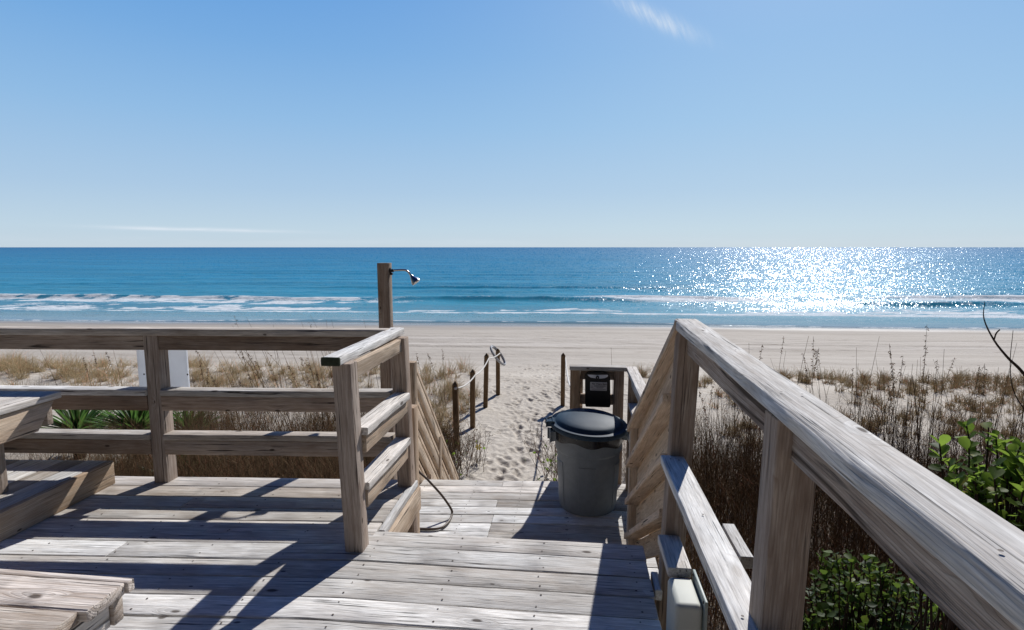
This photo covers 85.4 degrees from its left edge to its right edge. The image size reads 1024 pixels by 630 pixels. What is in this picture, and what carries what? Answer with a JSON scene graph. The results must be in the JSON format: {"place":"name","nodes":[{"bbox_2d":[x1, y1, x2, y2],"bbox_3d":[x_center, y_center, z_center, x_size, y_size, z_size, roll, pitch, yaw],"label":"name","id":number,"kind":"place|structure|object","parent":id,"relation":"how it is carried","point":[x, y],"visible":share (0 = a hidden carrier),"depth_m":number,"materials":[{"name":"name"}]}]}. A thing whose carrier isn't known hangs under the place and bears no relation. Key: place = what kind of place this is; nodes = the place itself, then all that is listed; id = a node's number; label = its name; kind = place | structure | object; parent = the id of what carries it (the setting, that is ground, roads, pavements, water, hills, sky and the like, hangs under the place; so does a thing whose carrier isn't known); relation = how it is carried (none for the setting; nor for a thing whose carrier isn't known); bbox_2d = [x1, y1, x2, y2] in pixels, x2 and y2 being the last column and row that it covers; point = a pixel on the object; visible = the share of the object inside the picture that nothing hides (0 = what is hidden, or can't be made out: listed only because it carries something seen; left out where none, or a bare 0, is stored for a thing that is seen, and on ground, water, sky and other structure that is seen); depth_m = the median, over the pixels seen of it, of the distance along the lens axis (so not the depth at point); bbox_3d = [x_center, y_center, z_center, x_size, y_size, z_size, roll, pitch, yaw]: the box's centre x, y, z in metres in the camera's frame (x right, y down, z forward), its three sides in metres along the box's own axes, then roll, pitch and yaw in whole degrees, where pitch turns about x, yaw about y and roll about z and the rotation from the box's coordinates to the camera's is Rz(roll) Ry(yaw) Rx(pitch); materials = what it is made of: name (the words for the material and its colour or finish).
{"place":"outdoors","nodes":[
{"label":"outdoors","id":0,"kind":"place"},
{"bbox_2d":[0,349,494,437],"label":"dune grass","id":1,"kind":"structure","parent":0,"point":[13,364],"depth_m":14.23,"materials":[{"name":"plant"}]},
{"bbox_2d":[0,247,1023,327],"bbox_3d":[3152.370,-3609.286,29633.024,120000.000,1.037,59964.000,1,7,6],"label":"ocean water","id":2,"kind":"structure","parent":0,"point":[898,287],"depth_m":83.03,"materials":[{"name":"blue liquid"}]},
{"bbox_2d":[0,320,1023,629],"bbox_3d":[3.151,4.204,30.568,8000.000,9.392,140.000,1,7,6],"label":"sandy beach","id":3,"kind":"structure","parent":0,"point":[530,386],"depth_m":19.40,"materials":[{"name":"beige sand"}]},
{"bbox_2d":[40,410,119,458],"bbox_3d":[-6.840,1.751,8.766,1.365,1.228,1.372,1,7,6],"label":"yucca plant","id":4,"kind":"object","parent":3,"relation":"on","point":[58,421],"visible":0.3,"depth_m":8.71,"materials":[{"name":"green plant"}]},
{"bbox_2d":[83,410,181,458],"bbox_3d":[-5.897,1.748,8.672,1.413,1.253,1.448,1,7,6],"label":"yucca plant","id":5,"kind":"object","parent":3,"relation":"on","point":[132,413],"visible":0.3,"depth_m":8.51,"materials":[{"name":"green plant"}]},
{"bbox_2d":[148,411,222,429],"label":"yucca plant","id":6,"kind":"object","parent":3,"relation":"on","point":[182,421],"visible":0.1,"depth_m":8.78,"materials":[{"name":"green plant"}]},
{"bbox_2d":[1,369,451,478],"bbox_3d":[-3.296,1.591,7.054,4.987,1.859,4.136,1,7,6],"label":"dry brush","id":7,"kind":"object","parent":3,"relation":"on","point":[313,467],"visible":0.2,"depth_m":6.41,"materials":[{"name":"brown plant"}]},
{"bbox_2d":[0,476,661,629],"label":"deck","id":8,"kind":"structure","parent":3,"relation":"on","point":[213,553],"depth_m":2.59,"materials":[{"name":"grey wood"}]},
{"bbox_2d":[0,459,114,541],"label":"step platform","id":9,"kind":"structure","parent":8,"relation":"on","point":[39,491],"depth_m":3.16,"materials":[{"name":"brown wood"}]},
{"bbox_2d":[0,391,61,493],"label":"bench","id":10,"kind":"object","parent":9,"relation":"on","point":[23,413],"visible":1,"depth_m":3.00,"materials":[{"name":"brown wood"}]},
{"bbox_2d":[0,569,134,629],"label":"bench","id":11,"kind":"object","parent":8,"relation":"on","point":[32,600],"visible":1,"depth_m":1.64,"materials":[{"name":"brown wood"}]},
{"bbox_2d":[0,326,394,482],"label":"back railing","id":12,"kind":"object","parent":8,"relation":"attached to","point":[163,442],"visible":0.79,"depth_m":3.42,"materials":[{"name":"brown wood"}]},
{"bbox_2d":[136,350,189,386],"bbox_3d":[-2.212,0.326,3.523,0.327,0.420,0.020,0,7,2],"label":"sign board","id":13,"kind":"object","parent":12,"relation":"attached to","point":[179,368],"visible":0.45,"depth_m":3.52,"materials":[{"name":"metal"}]},
{"bbox_2d":[321,327,417,552],"bbox_3d":[-0.731,0.966,3.093,0.177,1.676,0.938,1,7,7],"label":"stair side railing","id":14,"kind":"object","parent":8,"relation":"attached to","point":[358,436],"visible":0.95,"depth_m":2.78,"materials":[{"name":"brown wood"}]},
{"bbox_2d":[656,319,1023,629],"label":"railing","id":15,"kind":"object","parent":8,"relation":"attached to","point":[955,555],"visible":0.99,"depth_m":1.20,"materials":[{"name":"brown wood"}]},
{"bbox_2d":[666,569,707,629],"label":"utility box","id":16,"kind":"object","parent":15,"relation":"attached to","point":[687,605],"visible":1,"depth_m":1.98,"materials":[{"name":"beige plastic"}]},
{"bbox_2d":[377,263,419,479],"bbox_3d":[-0.867,1.363,4.478,0.324,3.550,0.091,1,7,6],"label":"outdoor shower","id":17,"kind":"object","parent":3,"relation":"on","point":[384,280],"visible":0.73,"depth_m":4.28,"materials":[{"name":"brown wood"}]},
{"bbox_2d":[452,381,459,447],"bbox_3d":[-0.925,1.813,9.185,0.099,1.483,0.092,1,7,6],"label":"rope post","id":18,"kind":"object","parent":3,"relation":"on","point":[455,396],"visible":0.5,"depth_m":9.10,"materials":[{"name":"brown wood"}]},
{"bbox_2d":[454,353,499,389],"bbox_3d":[-0.584,1.026,10.791,0.090,0.140,3.614,1,7,10],"label":"path rope","id":19,"kind":"object","parent":18,"relation":"attached to","point":[455,388],"visible":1,"depth_m":10.16,"materials":[{"name":"white fabric"}]},
{"bbox_2d":[419,404,494,479],"bbox_3d":[-1.109,1.891,8.425,1.785,0.946,1.811,1,7,6],"label":"twiggy shrub","id":20,"kind":"object","parent":3,"relation":"on","point":[453,441],"visible":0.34,"depth_m":8.35,"materials":[{"name":"brown plant"}]},
{"bbox_2d":[470,369,475,427],"bbox_3d":[-0.723,1.708,10.242,0.098,1.461,0.092,1,7,6],"label":"rope post","id":21,"kind":"object","parent":3,"relation":"on","point":[472,398],"visible":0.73,"depth_m":10.18,"materials":[{"name":"brown wood"}]},
{"bbox_2d":[483,353,488,407],"bbox_3d":[-0.549,1.539,11.643,0.129,1.516,0.089,1,7,6],"label":"rope post","id":22,"kind":"object","parent":3,"relation":"on","point":[485,391],"visible":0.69,"depth_m":11.59,"materials":[{"name":"brown wood"}]},
{"bbox_2d":[496,349,499,394],"bbox_3d":[-0.320,1.457,12.671,0.090,1.422,0.091,1,7,6],"label":"rope post","id":23,"kind":"object","parent":3,"relation":"on","point":[497,375],"visible":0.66,"depth_m":12.61,"materials":[{"name":"brown wood"}]},
{"bbox_2d":[490,345,505,365],"bbox_3d":[-0.315,0.912,12.524,0.370,0.447,0.443,1,7,6],"label":"rope coil","id":24,"kind":"object","parent":23,"relation":"hanging from","point":[496,358],"visible":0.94,"depth_m":12.45,"materials":[{"name":"white fabric"}]},
{"bbox_2d":[514,402,557,480],"bbox_3d":[0.633,1.805,7.736,1.359,1.204,0.986,1,7,6],"label":"twiggy shrub","id":25,"kind":"object","parent":3,"relation":"on","point":[552,457],"visible":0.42,"depth_m":7.85,"materials":[{"name":"brown plant"}]},
{"bbox_2d":[419,479,658,604],"bbox_3d":[-0.015,2.443,4.479,2.139,1.605,1.734,1,7,6],"label":"landing","id":26,"kind":"object","parent":3,"relation":"on","point":[531,510],"visible":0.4,"depth_m":4.54,"materials":[{"name":"grey wood"}]},
{"bbox_2d":[412,404,419,532],"bbox_3d":[-0.678,1.162,3.729,0.091,1.130,0.090,1,7,6],"label":"stub post","id":27,"kind":"object","parent":26,"relation":"on","point":[415,430],"visible":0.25,"depth_m":3.68,"materials":[{"name":"brown wood"}]},
{"bbox_2d":[419,470,452,529],"bbox_3d":[-0.713,1.343,4.394,0.448,0.601,0.336,2,7,17],"label":"hose","id":28,"kind":"object","parent":26,"relation":"on","point":[442,496],"visible":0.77,"depth_m":4.48,"materials":[{"name":"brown rubber"}]},
{"bbox_2d":[545,408,628,516],"bbox_3d":[0.640,1.221,4.670,0.648,0.786,0.648,7,10,44],"label":"trash can","id":29,"kind":"object","parent":26,"relation":"on","point":[588,443],"visible":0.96,"depth_m":4.47,"materials":[{"name":"grey plastic"}]},
{"bbox_2d":[570,364,626,483],"bbox_3d":[0.781,1.156,5.138,0.512,1.400,0.102,1,7,6],"label":"landing end railing","id":30,"kind":"object","parent":26,"relation":"attached to","point":[579,371],"visible":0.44,"depth_m":5.04,"materials":[{"name":"brown wood"}]},
{"bbox_2d":[585,371,610,406],"bbox_3d":[0.776,0.673,5.022,0.231,0.317,0.084,1,7,6],"label":"bag dispenser","id":31,"kind":"object","parent":30,"relation":"hanging from","point":[597,388],"visible":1,"depth_m":5.00,"materials":[{"name":"black plastic"}]},
{"bbox_2d":[626,366,645,491],"bbox_3d":[1.025,1.231,4.554,0.099,1.394,1.190,1,7,6],"label":"landing side railing","id":32,"kind":"object","parent":26,"relation":"attached to","point":[636,384],"visible":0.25,"depth_m":4.85,"materials":[{"name":"grey wood"}]},
{"bbox_2d":[624,321,677,558],"bbox_3d":[0.778,0.874,3.154,0.125,1.895,1.511,1,7,6],"label":"sloping stair railing","id":33,"kind":"object","parent":26,"relation":"on","point":[648,427],"visible":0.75,"depth_m":3.07,"materials":[{"name":"brown wood"}]},
{"bbox_2d":[561,353,564,405],"bbox_3d":[1.073,1.528,11.720,0.092,1.491,0.094,1,7,6],"label":"rope post","id":34,"kind":"object","parent":3,"relation":"on","point":[563,379],"visible":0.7,"depth_m":11.65,"materials":[{"name":"brown wood"}]},
{"bbox_2d":[565,357,569,385],"bbox_3d":[0.880,0.729,8.411,0.026,1.168,6.388,1,7,4],"label":"path rope","id":35,"kind":"object","parent":34,"relation":"attached to","point":[567,371],"visible":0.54,"depth_m":10.24,"materials":[{"name":"white fabric"}]},
{"bbox_2d":[699,391,719,484],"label":"sea oat stalk","id":36,"kind":"object","parent":3,"relation":"on","point":[708,427],"visible":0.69,"depth_m":7.05,"materials":[{"name":"brown plant"}]},
{"bbox_2d":[722,523,753,629],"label":"timber stub","id":37,"kind":"object","parent":3,"relation":"on","point":[740,548],"visible":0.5,"depth_m":4.09,"materials":[{"name":"grey wood"}]},
{"bbox_2d":[810,336,815,388],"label":"sea oat stalk","id":38,"kind":"object","parent":3,"relation":"on","point":[811,365],"visible":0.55,"depth_m":7.33,"materials":[{"name":"brown plant"}]},
{"bbox_2d":[621,377,1023,629],"bbox_3d":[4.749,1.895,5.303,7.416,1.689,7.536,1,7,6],"label":"dry brush","id":39,"kind":"object","parent":3,"relation":"on","point":[740,498],"visible":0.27,"depth_m":6.13,"materials":[{"name":"brown plant"}]},
{"bbox_2d":[815,351,839,406],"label":"sea oat stalk","id":40,"kind":"object","parent":3,"relation":"on","point":[822,379],"visible":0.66,"depth_m":9.41,"materials":[{"name":"brown plant"}]},
{"bbox_2d":[848,347,856,422],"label":"sea oat stalk","id":41,"kind":"object","parent":3,"relation":"on","point":[856,366],"visible":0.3,"depth_m":7.85,"materials":[{"name":"brown plant"}]},
{"bbox_2d":[850,368,858,418],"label":"sea oat stalk","id":42,"kind":"object","parent":3,"relation":"on","point":[851,393],"visible":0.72,"depth_m":9.85,"materials":[{"name":"brown plant"}]},
{"bbox_2d":[854,387,858,421],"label":"sea oat stalk","id":43,"kind":"object","parent":3,"relation":"on","point":[857,401],"visible":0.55,"depth_m":7.11,"materials":[{"name":"brown plant"}]},
{"bbox_2d":[861,340,878,424],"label":"sea oat stalk","id":44,"kind":"object","parent":3,"relation":"on","point":[868,386],"visible":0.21,"depth_m":7.80,"materials":[{"name":"brown plant"}]},
{"bbox_2d":[802,549,944,629],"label":"green bush","id":45,"kind":"object","parent":3,"relation":"on","point":[838,614],"visible":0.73,"depth_m":2.76,"materials":[{"name":"green plant"}]},
{"bbox_2d":[883,400,884,441],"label":"sea oat stalk","id":46,"kind":"object","parent":3,"relation":"on","point":[884,420],"visible":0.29,"depth_m":7.72,"materials":[{"name":"brown plant"}]},
{"bbox_2d":[876,372,899,435],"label":"sea oat stalk","id":47,"kind":"object","parent":3,"relation":"on","point":[887,401],"visible":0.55,"depth_m":7.63,"materials":[{"name":"brown plant"}]},
{"bbox_2d":[888,385,898,450],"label":"sea oat stalk","id":48,"kind":"object","parent":3,"relation":"on","point":[891,398],"visible":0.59,"depth_m":6.57,"materials":[{"name":"brown plant"}]},
{"bbox_2d":[836,554,956,629],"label":"green bush","id":49,"kind":"object","parent":3,"relation":"on","point":[874,560],"visible":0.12,"depth_m":3.32,"materials":[{"name":"green plant"}]},
{"bbox_2d":[888,344,908,454],"bbox_3d":[4.698,1.440,6.737,0.365,2.191,0.151,2,7,13],"label":"sea oat stalk","id":50,"kind":"object","parent":3,"relation":"on","point":[891,364],"visible":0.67,"depth_m":6.72,"materials":[{"name":"brown plant"}]},
{"bbox_2d":[890,363,906,446],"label":"sea oat stalk","id":51,"kind":"object","parent":3,"relation":"on","point":[893,407],"visible":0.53,"depth_m":7.34,"materials":[{"name":"brown plant"}]},
{"bbox_2d":[889,356,913,450],"bbox_3d":[5.268,1.502,7.430,0.405,1.907,0.185,4,8,30],"label":"sea oat stalk","id":52,"kind":"object","parent":3,"relation":"on","point":[898,392],"visible":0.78,"depth_m":7.46,"materials":[{"name":"brown plant"}]},
{"bbox_2d":[898,365,912,451],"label":"sea oat stalk","id":53,"kind":"object","parent":3,"relation":"on","point":[907,411],"visible":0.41,"depth_m":7.17,"materials":[{"name":"brown plant"}]},
{"bbox_2d":[913,381,922,459],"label":"sea oat stalk","id":54,"kind":"object","parent":3,"relation":"on","point":[917,424],"visible":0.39,"depth_m":7.70,"materials":[{"name":"brown plant"}]},
{"bbox_2d":[912,362,925,440],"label":"sea oat stalk","id":55,"kind":"object","parent":3,"relation":"on","point":[919,402],"visible":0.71,"depth_m":9.33,"materials":[{"name":"brown plant"}]},
{"bbox_2d":[908,361,930,441],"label":"sea oat stalk","id":56,"kind":"object","parent":3,"relation":"on","point":[913,407],"visible":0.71,"depth_m":8.90,"materials":[{"name":"brown plant"}]},
{"bbox_2d":[911,374,930,459],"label":"sea oat stalk","id":57,"kind":"object","parent":3,"relation":"on","point":[922,414],"visible":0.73,"depth_m":6.75,"materials":[{"name":"brown plant"}]},
{"bbox_2d":[916,326,928,459],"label":"sea oat stalk","id":58,"kind":"object","parent":3,"relation":"on","point":[925,348],"visible":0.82,"depth_m":7.30,"materials":[{"name":"brown plant"}]},
{"bbox_2d":[917,359,945,425],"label":"sea oat stalk","id":59,"kind":"object","parent":3,"relation":"on","point":[919,392],"visible":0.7,"depth_m":9.57,"materials":[{"name":"brown plant"}]},
{"bbox_2d":[926,361,937,467],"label":"sea oat stalk","id":60,"kind":"object","parent":3,"relation":"on","point":[932,408],"visible":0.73,"depth_m":7.61,"materials":[{"name":"brown plant"}]},
{"bbox_2d":[927,375,937,457],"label":"sea oat stalk","id":61,"kind":"object","parent":3,"relation":"on","point":[933,418],"visible":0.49,"depth_m":7.99,"materials":[{"name":"brown plant"}]},
{"bbox_2d":[924,358,954,432],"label":"sea oat stalk","id":62,"kind":"object","parent":3,"relation":"on","point":[939,397],"visible":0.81,"depth_m":9.81,"materials":[{"name":"brown plant"}]},
{"bbox_2d":[936,358,943,473],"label":"sea oat stalk","id":63,"kind":"object","parent":3,"relation":"on","point":[940,407],"visible":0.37,"depth_m":7.03,"materials":[{"name":"brown plant"}]},
{"bbox_2d":[934,362,960,440],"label":"sea oat stalk","id":64,"kind":"object","parent":3,"relation":"on","point":[949,407],"visible":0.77,"depth_m":9.59,"materials":[{"name":"brown plant"}]},
{"bbox_2d":[944,366,983,457],"bbox_3d":[7.015,1.548,8.660,0.412,1.567,0.375,-7,10,-43],"label":"sea oat stalk","id":65,"kind":"object","parent":3,"relation":"on","point":[966,411],"visible":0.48,"depth_m":8.63,"materials":[{"name":"brown plant"}]},
{"bbox_2d":[960,380,980,472],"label":"sea oat stalk","id":66,"kind":"object","parent":3,"relation":"on","point":[972,413],"visible":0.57,"depth_m":7.18,"materials":[{"name":"brown plant"}]},
{"bbox_2d":[919,418,1023,629],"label":"green bush","id":67,"kind":"object","parent":3,"relation":"on","point":[997,483],"visible":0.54,"depth_m":2.09,"materials":[{"name":"green plant"}]},
{"bbox_2d":[965,365,980,452],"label":"sea oat stalk","id":68,"kind":"object","parent":3,"relation":"on","point":[975,390],"visible":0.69,"depth_m":8.68,"materials":[{"name":"brown plant"}]},
{"bbox_2d":[980,364,986,446],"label":"sea oat stalk","id":69,"kind":"object","parent":3,"relation":"on","point":[982,402],"visible":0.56,"depth_m":6.43,"materials":[{"name":"brown plant"}]},
{"bbox_2d":[976,367,998,465],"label":"sea oat stalk","id":70,"kind":"object","parent":3,"relation":"on","point":[993,416],"visible":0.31,"depth_m":7.28,"materials":[{"name":"brown plant"}]},
{"bbox_2d":[986,368,1009,455],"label":"sea oat stalk","id":71,"kind":"object","parent":3,"relation":"on","point":[998,410],"visible":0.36,"depth_m":7.28,"materials":[{"name":"brown plant"}]},
{"bbox_2d":[988,344,1016,464],"bbox_3d":[6.699,1.407,7.633,0.325,2.072,0.137,1,7,6],"label":"sea oat stalk","id":72,"kind":"object","parent":3,"relation":"on","point":[1002,402],"visible":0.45,"depth_m":7.63,"materials":[{"name":"brown plant"}]},
{"bbox_2d":[983,302,1023,408],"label":"bare branch","id":73,"kind":"object","parent":3,"relation":"on","point":[1009,359],"visible":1,"depth_m":1.77,"materials":[{"name":"brown wood"}]},
{"bbox_3d":[-0.037,2.136,5.853,1.461,1.326,1.066,1,7,6],"label":"beach stairs","id":74,"kind":"object","parent":3,"relation":"on","visible":0},
{"bbox_2d":[409,361,458,483],"bbox_3d":[-0.796,1.684,5.844,0.101,2.769,1.736,1,7,7],"label":"beach stair railing","id":75,"kind":"object","parent":74,"relation":"attached to","point":[438,451],"visible":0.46,"depth_m":5.38,"materials":[{"name":"brown wood"}]},
{"bbox_2d":[580,379,582,407],"bbox_3d":[0.699,1.664,5.913,0.103,2.405,1.281,1,7,7],"label":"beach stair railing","id":76,"kind":"object","parent":74,"relation":"attached to","point":[581,388],"visible":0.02,"depth_m":5.15,"materials":[{"name":"brown wood"}]},
{"bbox_2d":[0,0,1023,246],"label":"sky","id":77,"kind":"structure","parent":0,"point":[124,123],"materials":[{"name":"blue"}]},
{"bbox_2d":[629,362,1023,468],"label":"dune grass","id":78,"kind":"structure","parent":0,"point":[958,380],"depth_m":12.88,"materials":[{"name":"plant"}]}
]}

